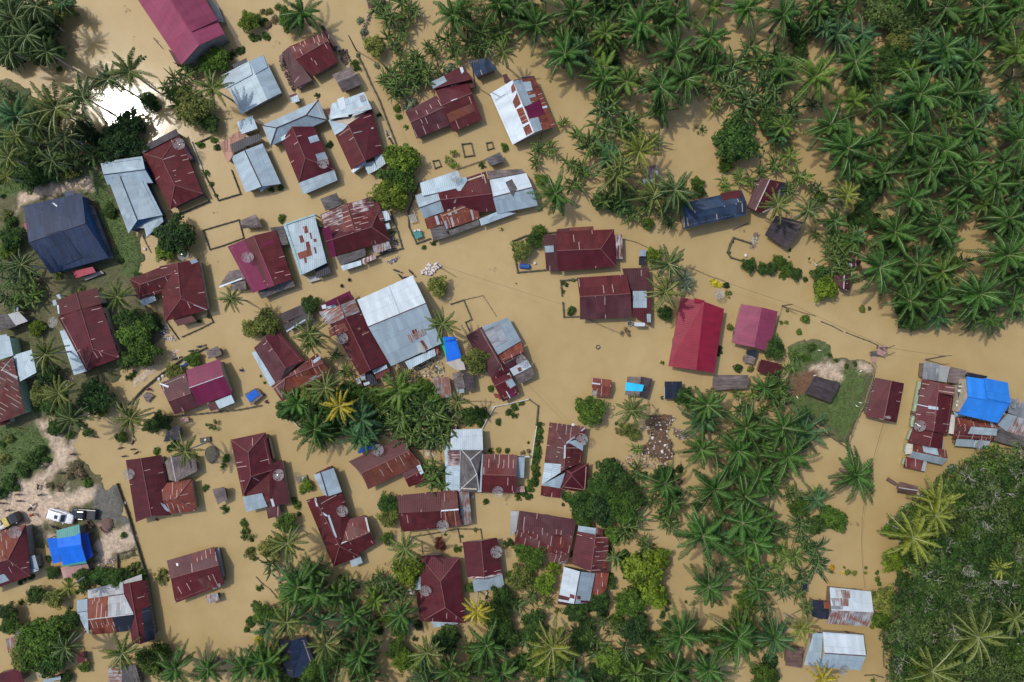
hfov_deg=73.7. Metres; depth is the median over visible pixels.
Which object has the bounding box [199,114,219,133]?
broadleaf tree
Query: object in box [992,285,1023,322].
oil palm
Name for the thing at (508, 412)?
shrub
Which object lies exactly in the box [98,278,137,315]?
coconut palm
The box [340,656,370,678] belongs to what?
broadleaf tree
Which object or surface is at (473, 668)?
broadleaf tree
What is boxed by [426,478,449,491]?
banana plant
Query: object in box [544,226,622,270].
house
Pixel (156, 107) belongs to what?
shrub
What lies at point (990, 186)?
oil palm
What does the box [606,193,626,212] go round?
broadleaf tree
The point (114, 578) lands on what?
broadleaf tree
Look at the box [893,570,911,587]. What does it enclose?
broadleaf tree
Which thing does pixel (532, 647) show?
banana plant
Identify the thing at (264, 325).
broadleaf tree
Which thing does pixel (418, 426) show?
banana plant
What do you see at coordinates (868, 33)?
oil palm
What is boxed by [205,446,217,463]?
fish cage
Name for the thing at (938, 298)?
oil palm
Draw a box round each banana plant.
[0,82,12,97]
[0,254,11,279]
[0,268,24,296]
[0,284,19,312]
[2,294,25,312]
[3,278,37,307]
[19,267,42,287]
[20,133,56,169]
[22,284,45,309]
[40,135,63,152]
[40,142,87,176]
[41,160,62,181]
[61,126,98,163]
[79,142,101,167]
[157,79,176,102]
[162,66,182,91]
[167,95,178,112]
[173,62,193,72]
[174,63,196,85]
[193,58,208,79]
[258,557,280,581]
[275,602,298,611]
[307,436,329,453]
[309,395,324,411]
[314,421,341,448]
[321,431,342,443]
[327,348,343,361]
[333,627,353,649]
[335,360,353,379]
[341,375,357,394]
[361,390,373,406]
[361,573,378,598]
[362,415,388,436]
[366,0,395,17]
[371,567,385,584]
[373,573,394,593]
[374,1,406,36]
[374,414,396,429]
[375,67,388,85]
[375,71,397,91]
[375,403,392,419]
[376,27,402,50]
[379,60,403,87]
[379,396,404,418]
[380,587,398,602]
[381,574,404,596]
[384,64,411,99]
[385,411,414,439]
[386,400,418,433]
[387,85,407,103]
[389,37,403,55]
[389,383,419,417]
[389,435,409,448]
[390,2,414,28]
[390,49,408,70]
[391,0,408,12]
[391,23,411,43]
[392,412,415,431]
[392,582,414,601]
[395,58,419,90]
[397,422,425,449]
[398,73,422,95]
[399,0,424,19]
[403,47,426,75]
[403,382,422,400]
[403,409,434,444]
[405,405,418,423]
[406,48,425,62]
[409,56,438,81]
[409,71,423,91]
[410,390,440,426]
[415,436,434,460]
[416,62,435,87]
[416,422,445,452]
[417,474,437,488]
[418,460,449,496]
[419,453,441,477]
[421,39,435,57]
[421,399,449,432]
[422,418,443,441]
[423,385,441,399]
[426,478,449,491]
[428,46,441,59]
[429,427,455,450]
[431,27,456,50]
[431,58,446,77]
[435,398,458,414]
[439,412,456,438]
[440,40,467,68]
[455,636,475,661]
[458,28,480,58]
[461,16,479,31]
[464,21,486,39]
[464,47,483,59]
[466,30,494,58]
[470,17,499,41]
[474,6,495,30]
[480,669,505,681]
[484,30,509,46]
[488,16,514,42]
[494,640,512,658]
[498,26,513,44]
[508,594,525,614]
[516,587,541,607]
[516,630,530,653]
[519,673,536,681]
[523,636,540,658]
[526,149,544,171]
[529,133,547,155]
[538,594,553,611]
[542,137,558,159]
[543,669,560,681]
[556,116,570,129]
[557,153,578,174]
[564,170,587,194]
[565,124,587,143]
[567,624,590,638]
[570,155,593,172]
[573,128,609,163]
[573,165,593,179]
[579,137,605,161]
[583,114,617,141]
[583,629,609,649]
[584,93,609,117]
[585,649,599,661]
[587,97,627,128]
[588,640,609,660]
[591,183,625,209]
[592,88,625,112]
[596,615,613,630]
[605,548,626,569]
[607,618,622,638]
[611,108,644,143]
[611,516,651,545]
[612,180,634,198]
[612,195,632,221]
[615,108,638,130]
[615,185,643,218]
[616,127,645,148]
[616,637,639,662]
[620,203,646,224]
[623,501,652,527]
[624,442,643,454]
[627,198,656,215]
[629,457,644,479]
[631,469,644,484]
[635,531,656,559]
[645,62,664,78]
[645,129,672,150]
[645,492,659,508]
[649,505,672,529]
[652,202,675,221]
[654,661,665,669]
[656,515,682,542]
[656,634,673,653]
[660,210,676,229]
[673,265,694,288]
[678,281,693,293]
[680,43,702,60]
[692,44,718,68]
[692,624,704,640]
[696,81,716,97]
[706,96,722,116]
[712,75,738,105]
[712,558,736,580]
[714,171,736,192]
[716,45,756,85]
[724,69,755,98]
[724,84,763,122]
[729,103,759,125]
[729,389,745,398]
[730,165,749,188]
[730,558,767,585]
[732,73,767,112]
[732,397,758,421]
[734,33,765,57]
[741,35,780,77]
[742,171,760,188]
[743,387,759,400]
[751,405,772,425]
[751,561,773,583]
[753,66,780,95]
[753,97,776,116]
[753,601,774,617]
[754,161,771,181]
[755,71,790,106]
[756,92,784,119]
[758,41,791,66]
[758,458,775,476]
[759,401,772,412]
[761,615,772,627]
[763,366,785,381]
[763,569,788,588]
[764,373,794,407]
[766,152,783,174]
[766,389,794,413]
[768,555,783,573]
[769,138,778,151]
[769,540,791,557]
[769,572,798,601]
[774,525,795,540]
[774,544,810,569]
[775,91,812,121]
[776,143,800,167]
[779,361,796,375]
[779,480,809,503]
[780,180,802,197]
[783,63,795,81]
[783,160,815,187]
[784,582,807,604]
[786,346,804,362]
[787,512,812,544]
[790,563,810,590]
[791,0,803,18]
[791,595,815,617]
[792,531,815,553]
[801,484,826,503]
[803,94,820,112]
[803,549,832,583]
[804,180,826,196]
[804,536,830,564]
[805,193,826,210]
[808,226,822,240]
[813,243,841,265]
[819,224,842,247]
[819,231,847,253]
[822,259,844,278]
[825,181,852,207]
[827,245,860,269]
[830,229,852,251]
[832,253,848,273]
[833,264,856,280]
[864,242,893,256]
[908,19,924,34]
[921,1,938,26]
[955,252,973,269]
[987,227,1014,238]
[988,58,1014,72]
[990,34,1009,54]
[996,65,1020,93]
[1008,306,1023,321]
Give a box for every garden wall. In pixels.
[115,483,146,572]
[116,547,139,569]
[127,347,206,404]
[165,321,178,339]
[168,192,209,216]
[168,405,261,416]
[181,310,213,336]
[191,141,203,170]
[194,136,218,143]
[201,169,240,200]
[202,219,243,249]
[357,54,395,142]
[376,211,402,256]
[407,182,430,243]
[410,528,481,537]
[450,299,471,330]
[461,142,474,157]
[492,399,527,407]
[512,231,555,272]
[528,399,538,425]
[531,426,536,463]
[560,279,576,295]
[562,302,579,317]
[726,237,750,260]
[793,411,845,447]
[846,332,878,345]
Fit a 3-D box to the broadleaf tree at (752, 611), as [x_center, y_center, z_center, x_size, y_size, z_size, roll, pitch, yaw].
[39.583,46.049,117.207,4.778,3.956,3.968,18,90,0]
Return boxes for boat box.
[200,436,210,442]
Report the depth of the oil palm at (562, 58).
112.55 m
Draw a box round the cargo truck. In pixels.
[0,511,22,530]
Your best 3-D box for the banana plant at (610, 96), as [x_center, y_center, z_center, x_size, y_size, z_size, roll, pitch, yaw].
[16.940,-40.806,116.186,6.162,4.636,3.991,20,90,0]
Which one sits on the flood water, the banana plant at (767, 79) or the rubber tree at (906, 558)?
the banana plant at (767, 79)
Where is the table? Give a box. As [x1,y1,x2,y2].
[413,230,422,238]
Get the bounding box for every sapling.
[5,94,13,105]
[129,562,141,576]
[153,567,168,586]
[205,419,217,430]
[240,528,254,540]
[243,547,253,559]
[444,150,458,167]
[614,423,625,435]
[620,327,629,335]
[620,536,631,544]
[662,599,670,611]
[694,124,706,133]
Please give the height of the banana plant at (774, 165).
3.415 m
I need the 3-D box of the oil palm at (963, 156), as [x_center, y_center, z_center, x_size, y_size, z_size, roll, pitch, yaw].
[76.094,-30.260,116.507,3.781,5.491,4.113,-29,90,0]
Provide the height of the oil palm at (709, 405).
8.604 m
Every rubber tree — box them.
[878,624,916,661]
[885,635,930,681]
[885,659,919,681]
[886,666,923,681]
[889,593,933,634]
[889,609,934,651]
[890,576,938,624]
[893,504,933,542]
[896,532,935,566]
[896,630,933,665]
[904,664,936,681]
[906,491,951,538]
[906,566,954,613]
[907,546,953,597]
[907,591,948,620]
[912,609,961,646]
[914,626,948,653]
[919,634,965,680]
[922,578,963,623]
[923,474,968,515]
[923,519,956,553]
[927,503,965,536]
[928,559,969,601]
[929,534,971,572]
[933,600,978,645]
[934,634,981,681]
[935,463,972,497]
[938,621,974,660]
[940,511,980,546]
[940,592,983,623]
[941,486,974,531]
[947,535,992,581]
[949,556,987,592]
[949,651,984,681]
[953,456,999,494]
[953,669,973,681]
[954,524,993,557]
[954,640,995,673]
[955,478,994,521]
[956,510,990,534]
[956,576,1000,616]
[959,621,997,656]
[960,485,1012,535]
[961,563,1007,611]
[963,442,1011,489]
[964,462,1014,510]
[964,513,1017,554]
[965,535,1015,579]
[967,665,1004,681]
[968,583,1010,629]
[974,605,1011,641]
[975,472,1022,521]
[976,646,1003,681]
[980,593,1023,630]
[981,644,1023,681]
[982,628,1003,670]
[983,620,1011,652]
[984,504,1023,540]
[988,461,1023,510]
[988,560,1023,602]
[989,576,1023,613]
[990,440,1023,486]
[993,511,1023,551]
[994,624,1023,665]
[995,538,1023,576]
[996,554,1023,589]
[998,664,1023,681]
[1000,528,1023,566]
[1001,601,1023,644]
[1003,473,1023,514]
[1006,567,1023,601]
[1008,641,1023,674]
[1011,538,1023,575]
[1014,512,1023,542]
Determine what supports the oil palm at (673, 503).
on the ground at (60, 448)
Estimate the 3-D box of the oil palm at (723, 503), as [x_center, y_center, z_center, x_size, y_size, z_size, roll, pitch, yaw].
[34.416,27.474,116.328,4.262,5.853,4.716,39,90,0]
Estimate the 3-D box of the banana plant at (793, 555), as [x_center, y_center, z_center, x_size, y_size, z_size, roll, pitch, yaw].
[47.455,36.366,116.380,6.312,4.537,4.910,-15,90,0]
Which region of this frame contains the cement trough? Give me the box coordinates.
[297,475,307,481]
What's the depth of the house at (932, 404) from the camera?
115.65 m
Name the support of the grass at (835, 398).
on the ground at (60, 448)
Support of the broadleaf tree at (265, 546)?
on the ground at (60, 448)
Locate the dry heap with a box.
[101,518,113,532]
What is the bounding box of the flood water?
[0,0,1023,681]
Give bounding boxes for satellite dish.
[8,526,21,537]
[48,317,57,327]
[173,138,184,149]
[273,469,283,479]
[317,157,328,167]
[437,520,448,531]
[914,420,925,430]
[975,439,985,449]
[1011,397,1021,408]
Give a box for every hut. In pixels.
[143,392,153,401]
[163,425,182,441]
[165,455,198,480]
[181,417,190,421]
[206,346,222,358]
[212,487,227,503]
[219,269,248,289]
[240,214,261,228]
[245,388,262,404]
[270,226,289,244]
[279,305,313,331]
[289,92,299,103]
[333,66,360,92]
[452,372,474,392]
[485,152,504,165]
[625,377,651,398]
[663,381,681,398]
[712,375,748,389]
[743,349,757,363]
[765,216,804,247]
[784,645,802,667]
[805,376,839,402]
[896,482,917,494]
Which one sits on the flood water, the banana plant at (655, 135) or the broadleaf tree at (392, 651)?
the banana plant at (655, 135)
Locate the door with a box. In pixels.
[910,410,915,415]
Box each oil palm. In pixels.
[0,0,8,16]
[0,5,21,31]
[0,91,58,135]
[53,0,78,20]
[156,640,196,681]
[190,648,227,681]
[224,639,261,681]
[243,637,284,681]
[244,643,272,669]
[249,613,280,645]
[250,631,290,681]
[274,557,322,612]
[275,588,306,612]
[275,606,311,637]
[276,555,301,583]
[277,676,312,681]
[278,386,320,418]
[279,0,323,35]
[292,399,339,460]
[294,565,342,615]
[297,551,333,585]
[300,659,356,681]
[301,604,337,642]
[310,376,347,401]
[318,392,348,427]
[321,573,352,617]
[329,603,369,638]
[335,406,356,426]
[335,423,374,455]
[336,596,374,631]
[338,393,384,442]
[338,571,361,598]
[338,623,384,681]
[347,420,382,455]
[350,662,389,681]
[353,613,382,648]
[355,584,390,614]
[357,675,374,681]
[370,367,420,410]
[383,586,418,634]
[406,658,443,681]
[420,671,448,681]
[426,647,471,681]
[432,0,484,50]
[442,654,483,681]
[451,0,481,21]
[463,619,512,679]
[467,0,523,31]
[475,644,518,681]
[485,674,514,681]
[489,1,515,27]
[490,0,530,35]
[507,0,554,56]
[526,166,578,216]
[535,671,566,681]
[536,27,595,82]
[537,20,587,71]
[540,0,560,14]
[543,0,600,37]
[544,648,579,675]
[545,18,567,39]
[556,657,589,681]
[563,33,595,71]
[575,33,618,82]
[576,64,619,102]
[578,4,609,35]
[580,43,622,92]
[583,137,632,188]
[587,18,631,55]
[590,0,609,14]
[596,0,643,26]
[603,19,631,50]
[608,61,645,102]
[614,652,649,681]
[616,0,671,52]
[619,21,657,56]
[633,0,674,23]
[633,62,682,118]
[637,457,686,505]
[638,93,679,128]
[644,653,692,681]
[646,24,697,77]
[648,14,675,40]
[653,643,698,681]
[655,0,697,36]
[655,490,689,520]
[655,599,713,669]
[661,57,708,109]
[663,182,696,219]
[667,0,708,16]
[672,431,721,469]
[673,504,735,566]
[677,386,731,430]
[677,400,730,438]
[683,551,733,607]
[683,646,738,681]
[686,453,741,518]
[687,16,731,66]
[692,0,724,21]
[698,50,728,87]
[699,509,738,554]
[705,498,730,517]
[705,605,758,670]
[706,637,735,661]
[708,611,756,649]
[710,604,752,650]
[711,427,756,477]
[715,456,748,489]
[717,498,771,558]
[718,512,780,567]
[719,400,775,460]
[720,466,770,516]
[724,0,768,32]
[726,539,765,577]
[737,568,776,606]
[738,449,778,501]
[742,627,762,657]
[748,373,780,403]
[748,432,782,464]
[750,606,795,661]
[752,0,803,46]
[752,500,783,530]
[754,618,790,658]
[755,423,820,480]
[756,52,804,96]
[757,397,812,455]
[761,520,788,542]
[762,465,784,499]
[763,126,797,151]
[767,450,800,483]
[768,114,801,137]
[774,50,837,107]
[781,405,832,453]
[790,98,861,151]
[798,0,837,33]
[798,2,840,40]
[798,481,834,513]
[803,0,837,19]
[807,14,856,66]
[812,15,837,40]
[816,114,885,183]
[817,204,851,234]
[825,117,855,137]
[827,438,874,502]
[828,40,879,87]
[828,80,872,122]
[828,155,877,192]
[831,0,857,22]
[836,225,865,256]
[839,239,904,302]
[840,13,882,48]
[841,224,867,250]
[846,38,875,58]
[849,83,895,131]
[853,125,890,160]
[856,40,881,65]
[865,152,904,192]
[866,197,924,257]
[872,67,960,132]
[872,142,904,181]
[873,96,948,162]
[873,214,912,259]
[874,175,945,224]
[878,279,935,323]
[881,0,905,16]
[882,81,914,113]
[885,79,937,132]
[885,266,927,302]
[887,0,927,17]
[890,53,931,81]
[891,115,927,131]
[891,142,930,182]
[892,241,940,291]
[896,239,938,276]
[897,143,953,192]
[900,105,931,123]
[902,23,941,57]
[903,197,957,255]
[903,199,937,238]
[908,115,966,180]
[908,276,957,322]
[917,175,948,197]
[918,0,971,34]
[918,22,967,73]
[919,307,951,331]
[920,27,966,83]
[921,245,964,293]
[922,48,958,77]
[922,123,961,170]
[924,219,965,260]
[925,0,969,31]
[928,275,949,295]
[929,68,983,114]
[929,73,950,100]
[931,178,974,222]
[935,103,966,133]
[935,265,1017,325]
[939,159,996,200]
[944,36,1000,85]
[946,302,992,331]
[948,140,996,177]
[948,199,974,224]
[949,104,999,145]
[951,115,992,154]
[953,34,983,68]
[953,74,992,117]
[953,148,980,168]
[955,49,986,77]
[956,271,999,312]
[958,0,1010,35]
[961,5,994,34]
[962,229,1023,285]
[966,85,1000,125]
[969,167,1018,206]
[969,189,993,216]
[969,306,1010,338]
[972,9,1023,48]
[972,198,1023,240]
[976,196,1023,237]
[981,141,1023,178]
[986,22,1023,82]
[987,29,1023,63]
[987,102,1023,149]
[988,115,1023,178]
[990,101,1023,140]
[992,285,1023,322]
[993,265,1023,305]
[994,0,1023,36]
[998,160,1023,206]
[999,80,1023,111]
[1000,225,1023,241]
[1002,182,1023,206]
[1014,170,1023,191]
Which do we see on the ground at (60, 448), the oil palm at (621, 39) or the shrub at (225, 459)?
the oil palm at (621, 39)
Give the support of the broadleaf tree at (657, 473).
on the ground at (60, 448)
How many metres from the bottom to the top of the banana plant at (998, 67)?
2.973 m
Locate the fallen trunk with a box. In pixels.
[886,477,896,485]
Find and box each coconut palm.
[0,0,35,37]
[0,33,34,73]
[0,119,45,153]
[0,140,32,177]
[0,168,25,187]
[3,248,47,283]
[4,15,57,55]
[15,114,60,142]
[19,0,64,31]
[19,79,88,140]
[30,336,70,376]
[32,35,76,70]
[36,375,80,413]
[37,146,75,178]
[49,120,89,154]
[49,630,86,663]
[53,399,97,441]
[59,70,111,126]
[59,571,92,597]
[86,60,135,96]
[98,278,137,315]
[98,629,145,674]
[105,46,157,101]
[111,398,154,436]
[169,432,208,467]
[190,68,233,109]
[214,287,246,312]
[266,601,306,640]
[269,525,310,563]
[289,312,330,349]
[296,332,326,354]
[305,368,344,407]
[305,623,346,663]
[320,386,358,425]
[387,529,424,567]
[408,630,445,671]
[424,307,460,341]
[445,388,469,415]
[462,591,493,626]
[492,39,518,68]
[526,613,579,675]
[594,154,639,199]
[602,150,637,184]
[614,391,650,430]
[618,128,661,176]
[626,168,676,221]
[643,272,685,312]
[645,244,686,284]
[651,167,700,214]
[757,186,793,224]
[783,612,816,647]
[790,198,822,227]
[807,662,839,681]
[825,180,862,211]
[876,503,941,566]
[894,641,965,681]
[904,490,954,537]
[906,473,964,524]
[945,599,1015,666]
[970,551,1012,581]
[997,602,1023,637]
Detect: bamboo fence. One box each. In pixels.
[456,159,485,169]
[848,364,876,443]
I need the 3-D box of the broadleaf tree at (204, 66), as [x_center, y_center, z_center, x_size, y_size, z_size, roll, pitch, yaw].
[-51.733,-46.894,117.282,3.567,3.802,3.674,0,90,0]
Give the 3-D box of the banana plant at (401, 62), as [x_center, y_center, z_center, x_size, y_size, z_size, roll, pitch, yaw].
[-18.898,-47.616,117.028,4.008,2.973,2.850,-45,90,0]
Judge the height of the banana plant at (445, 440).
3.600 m
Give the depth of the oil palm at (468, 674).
114.55 m
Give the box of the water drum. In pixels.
[519,263,529,268]
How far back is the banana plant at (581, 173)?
116.29 m
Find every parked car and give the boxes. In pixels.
[46,507,73,523]
[71,507,97,520]
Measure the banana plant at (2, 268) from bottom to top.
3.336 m
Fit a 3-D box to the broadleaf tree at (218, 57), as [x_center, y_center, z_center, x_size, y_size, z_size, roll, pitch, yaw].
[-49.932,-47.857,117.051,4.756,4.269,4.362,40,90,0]
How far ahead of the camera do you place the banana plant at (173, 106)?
115.75 m
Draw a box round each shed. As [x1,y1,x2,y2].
[0,305,32,337]
[0,668,29,681]
[6,632,18,652]
[43,674,60,681]
[47,524,97,578]
[77,651,87,662]
[108,663,143,681]
[367,0,385,8]
[432,377,451,397]
[440,337,465,369]
[469,58,496,78]
[592,378,611,396]
[639,250,645,264]
[642,164,657,185]
[747,178,785,213]
[757,359,781,375]
[799,580,807,590]
[834,257,860,291]
[869,345,887,362]
[918,361,987,383]
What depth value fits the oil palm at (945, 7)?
112.46 m
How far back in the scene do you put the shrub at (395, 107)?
117.62 m
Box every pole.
[465,60,478,86]
[588,319,618,332]
[883,632,885,666]
[925,355,951,359]
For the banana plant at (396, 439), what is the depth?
115.88 m
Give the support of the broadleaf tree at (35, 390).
on the ground at (60, 448)
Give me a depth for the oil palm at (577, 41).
113.68 m
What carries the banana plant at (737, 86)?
on the flood water
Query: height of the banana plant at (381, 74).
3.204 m
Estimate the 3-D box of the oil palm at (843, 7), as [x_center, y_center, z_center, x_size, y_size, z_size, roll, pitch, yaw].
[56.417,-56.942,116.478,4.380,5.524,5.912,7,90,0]
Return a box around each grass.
[0,88,140,484]
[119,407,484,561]
[790,342,864,435]
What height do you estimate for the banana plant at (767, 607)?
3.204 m
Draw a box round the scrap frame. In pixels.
[97,522,110,534]
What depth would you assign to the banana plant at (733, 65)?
115.04 m
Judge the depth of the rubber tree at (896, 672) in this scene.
112.55 m
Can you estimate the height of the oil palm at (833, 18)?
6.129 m
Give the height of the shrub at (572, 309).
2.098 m
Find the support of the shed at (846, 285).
on the ground at (60, 448)
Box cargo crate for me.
[1,517,11,526]
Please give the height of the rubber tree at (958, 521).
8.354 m
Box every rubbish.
[98,557,115,567]
[160,324,176,340]
[279,56,294,91]
[340,48,349,63]
[360,11,371,44]
[380,231,398,254]
[387,256,399,264]
[393,355,444,385]
[622,454,667,469]
[643,415,675,459]
[672,427,689,439]
[749,232,759,249]
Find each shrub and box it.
[0,209,13,222]
[0,440,4,449]
[0,454,10,464]
[0,472,19,491]
[0,485,9,499]
[2,434,13,442]
[7,216,16,227]
[15,462,29,477]
[23,452,41,469]
[31,131,43,140]
[33,405,39,411]
[33,444,46,457]
[41,455,51,462]
[44,482,52,490]
[45,555,51,562]
[53,272,63,279]
[55,483,64,491]
[62,467,75,479]
[65,431,75,438]
[69,460,81,471]
[74,467,86,479]
[82,477,90,487]
[89,132,103,146]
[105,201,112,206]
[120,532,126,538]
[125,375,131,381]
[128,370,136,376]
[134,561,139,568]
[151,101,161,111]
[153,447,160,455]
[170,440,179,447]
[196,142,204,147]
[202,484,209,491]
[210,136,217,143]
[213,144,220,149]
[219,505,228,513]
[222,454,229,462]
[227,48,236,59]
[235,46,245,54]
[240,518,248,526]
[241,526,249,534]
[244,546,255,554]
[245,616,254,627]
[248,33,256,41]
[255,585,262,590]
[258,17,268,26]
[261,32,270,40]
[263,21,271,28]
[264,7,272,14]
[270,14,277,23]
[274,3,281,10]
[278,214,285,223]
[292,500,300,509]
[326,140,333,147]
[349,59,361,70]
[356,16,364,24]
[360,28,367,35]
[375,628,383,634]
[393,104,400,112]
[395,114,402,119]
[402,97,417,110]
[413,619,422,630]
[434,540,444,549]
[435,537,442,543]
[443,63,455,74]
[453,544,461,552]
[461,409,468,417]
[464,416,474,426]
[467,405,478,417]
[467,413,477,420]
[476,417,483,426]
[478,161,486,168]
[478,406,486,416]
[482,412,490,419]
[487,385,493,391]
[501,143,508,151]
[503,538,513,548]
[505,408,512,415]
[510,403,518,410]
[514,493,521,500]
[524,479,534,491]
[524,493,532,499]
[529,476,538,486]
[530,464,539,471]
[532,451,541,459]
[532,457,538,464]
[532,470,540,478]
[533,446,541,453]
[534,439,542,446]
[535,422,544,429]
[536,427,543,435]
[536,434,542,441]
[562,492,567,501]
[567,306,575,315]
[620,549,629,562]
[620,562,628,572]
[627,584,640,596]
[634,548,646,558]
[659,611,665,618]
[660,626,668,636]
[662,620,671,629]
[675,464,683,472]
[690,502,701,510]
[711,281,719,286]
[723,282,729,288]
[726,323,733,330]
[732,364,742,372]
[747,365,753,371]
[761,654,777,668]
[778,272,787,279]
[796,328,801,334]
[800,315,809,322]
[801,353,810,361]
[807,343,816,351]
[844,569,851,575]
[859,305,865,312]
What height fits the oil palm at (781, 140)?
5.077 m
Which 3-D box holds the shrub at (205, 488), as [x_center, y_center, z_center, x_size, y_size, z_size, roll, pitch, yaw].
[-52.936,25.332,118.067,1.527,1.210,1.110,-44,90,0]
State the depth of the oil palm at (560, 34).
114.65 m
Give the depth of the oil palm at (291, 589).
112.66 m
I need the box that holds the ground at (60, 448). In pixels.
[0,78,1023,680]
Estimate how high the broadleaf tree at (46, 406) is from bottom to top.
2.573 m
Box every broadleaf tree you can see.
[0,0,31,24]
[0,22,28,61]
[0,50,25,71]
[0,223,26,251]
[0,243,20,259]
[0,601,18,620]
[0,611,22,634]
[9,648,26,671]
[11,138,39,165]
[12,162,42,194]
[13,625,30,652]
[14,3,60,43]
[14,632,51,672]
[19,616,63,656]
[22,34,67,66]
[24,105,43,130]
[25,585,45,605]
[27,319,46,337]
[30,379,52,406]
[32,163,55,184]
[36,362,61,386]
[36,648,70,678]
[40,399,57,418]
[41,614,72,643]
[42,1,61,26]
[43,588,66,610]
[44,565,59,579]
[45,418,64,436]
[50,1,77,23]
[54,401,76,417]
[58,164,80,180]
[58,605,79,629]
[59,669,72,681]
[71,115,98,143]
[72,568,92,586]
[75,376,118,416]
[77,582,90,595]
[77,660,90,671]
[82,428,92,436]
[88,566,109,585]
[97,120,137,157]
[97,142,122,164]
[97,408,108,418]
[100,205,116,218]
[105,568,124,589]
[112,308,141,332]
[114,317,152,349]
[114,428,127,442]
[115,105,147,136]
[116,351,132,372]
[120,565,136,580]
[123,337,163,367]
[126,136,148,157]
[134,643,172,679]
[137,569,148,580]
[138,91,157,109]
[138,312,158,332]
[142,421,154,433]
[151,312,162,322]
[151,409,172,432]
[153,212,195,256]
[154,239,178,262]
[155,640,171,653]
[165,362,183,378]
[166,85,191,108]
[174,88,217,127]
[183,350,201,367]
[198,56,214,76]
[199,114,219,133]
[200,45,230,73]
[237,9,259,33]
[241,319,255,338]
[252,307,281,337]
[252,600,275,626]
[255,535,281,559]
[272,512,296,533]
[275,400,289,419]
[277,4,300,33]
[279,673,299,681]
[280,410,302,421]
[294,383,320,408]
[298,477,313,491]
[299,661,321,681]
[301,295,321,314]
[311,655,331,680]
[323,648,345,669]
[326,415,342,432]
[338,420,353,436]
[339,380,359,399]
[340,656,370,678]
[345,384,363,401]
[355,386,370,405]
[362,34,385,59]
[366,174,409,212]
[366,386,389,409]
[375,510,398,527]
[376,161,417,193]
[377,490,398,512]
[379,531,392,545]
[379,611,394,623]
[382,143,421,179]
[384,637,409,659]
[389,623,407,640]
[390,554,425,589]
[391,648,414,672]
[410,656,428,671]
[415,376,433,398]
[426,275,446,298]
[426,391,443,407]
[431,632,458,657]
[432,623,458,647]
[460,348,490,375]
[465,581,473,592]
[465,662,489,676]
[467,642,492,667]
[480,600,512,628]
[487,618,513,645]
[490,584,516,607]
[501,628,523,651]
[504,562,534,592]
[507,653,528,672]
[509,240,532,261]
[514,543,527,562]
[518,545,545,571]
[520,0,544,30]
[520,608,546,634]
[522,624,543,644]
[525,230,541,248]
[525,654,555,678]
[530,572,555,595]
[531,224,545,236]
[534,174,546,186]
[544,561,559,574]
[560,603,588,623]
[565,491,596,518]
[569,628,594,657]
[570,26,585,44]
[570,512,592,526]
[574,395,609,427]
[578,615,596,636]
[581,485,593,496]
[581,491,610,524]
[585,0,614,14]
[586,590,610,618]
[586,661,607,681]
[587,476,614,499]
[590,187,611,210]
[592,457,630,487]
[593,645,621,675]
[595,515,615,528]
[602,48,623,67]
[603,525,620,545]
[604,666,628,681]
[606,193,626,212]
[606,488,629,516]
[606,574,616,589]
[610,497,640,525]
[610,612,624,627]
[611,476,634,494]
[614,588,646,617]
[616,612,649,644]
[619,422,635,436]
[620,549,665,596]
[620,652,646,680]
[623,484,646,509]
[629,429,641,440]
[640,580,666,610]
[640,664,661,681]
[641,218,653,231]
[641,630,656,650]
[643,642,663,662]
[646,246,662,264]
[649,465,670,479]
[653,547,671,566]
[655,304,672,321]
[673,386,693,407]
[689,175,705,189]
[695,188,706,198]
[702,629,717,645]
[711,113,764,162]
[717,158,733,172]
[718,619,731,636]
[731,602,757,625]
[733,585,754,608]
[740,257,755,274]
[749,663,780,681]
[756,106,780,135]
[756,261,767,275]
[763,333,784,359]
[763,379,784,402]
[765,261,776,275]
[772,254,787,268]
[781,260,792,275]
[782,19,812,49]
[786,494,809,517]
[790,42,808,61]
[790,267,802,282]
[806,515,827,534]
[809,265,831,284]
[812,275,838,302]
[814,191,827,202]
[819,504,835,521]
[824,508,848,533]
[846,212,864,227]
[850,67,883,97]
[853,196,871,213]
[857,178,883,203]
[858,190,876,202]
[860,0,887,30]
[861,210,882,231]
[870,0,913,34]
[870,583,895,616]
[871,607,893,630]
[874,60,893,81]
[875,43,895,61]
[881,520,900,539]
[881,547,902,572]
[882,215,903,244]
[884,24,916,54]
[888,44,919,80]
[893,291,917,315]
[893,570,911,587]
[895,308,927,331]
[898,551,917,569]
[900,0,929,27]
[901,70,924,91]
[940,221,959,237]
[941,255,964,274]
[953,68,973,89]
[956,30,973,53]
[991,0,1014,16]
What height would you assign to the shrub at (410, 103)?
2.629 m
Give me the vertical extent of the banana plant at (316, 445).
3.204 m
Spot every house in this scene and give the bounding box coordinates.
[0,336,41,425]
[0,524,43,586]
[24,191,114,279]
[52,288,122,374]
[77,574,157,643]
[101,156,166,236]
[126,455,197,521]
[129,258,210,325]
[138,0,229,66]
[142,129,202,208]
[160,359,235,414]
[167,547,225,603]
[220,115,280,192]
[223,55,281,113]
[228,230,295,298]
[230,432,290,518]
[252,330,330,400]
[262,99,337,193]
[278,635,314,677]
[279,26,340,89]
[283,214,330,282]
[306,466,374,566]
[319,291,389,385]
[320,193,390,270]
[326,92,385,173]
[349,438,425,488]
[357,275,441,368]
[397,490,471,531]
[406,66,481,138]
[409,553,465,627]
[415,169,537,240]
[444,427,528,492]
[463,538,503,591]
[466,318,534,401]
[490,74,555,144]
[510,511,576,563]
[541,422,588,497]
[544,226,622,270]
[558,525,608,604]
[577,268,650,325]
[668,297,723,372]
[679,190,745,228]
[731,304,777,350]
[802,629,865,669]
[809,586,873,626]
[864,378,903,421]
[901,379,954,470]
[948,414,997,447]
[951,377,1010,422]
[993,398,1023,448]
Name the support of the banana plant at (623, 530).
on the flood water

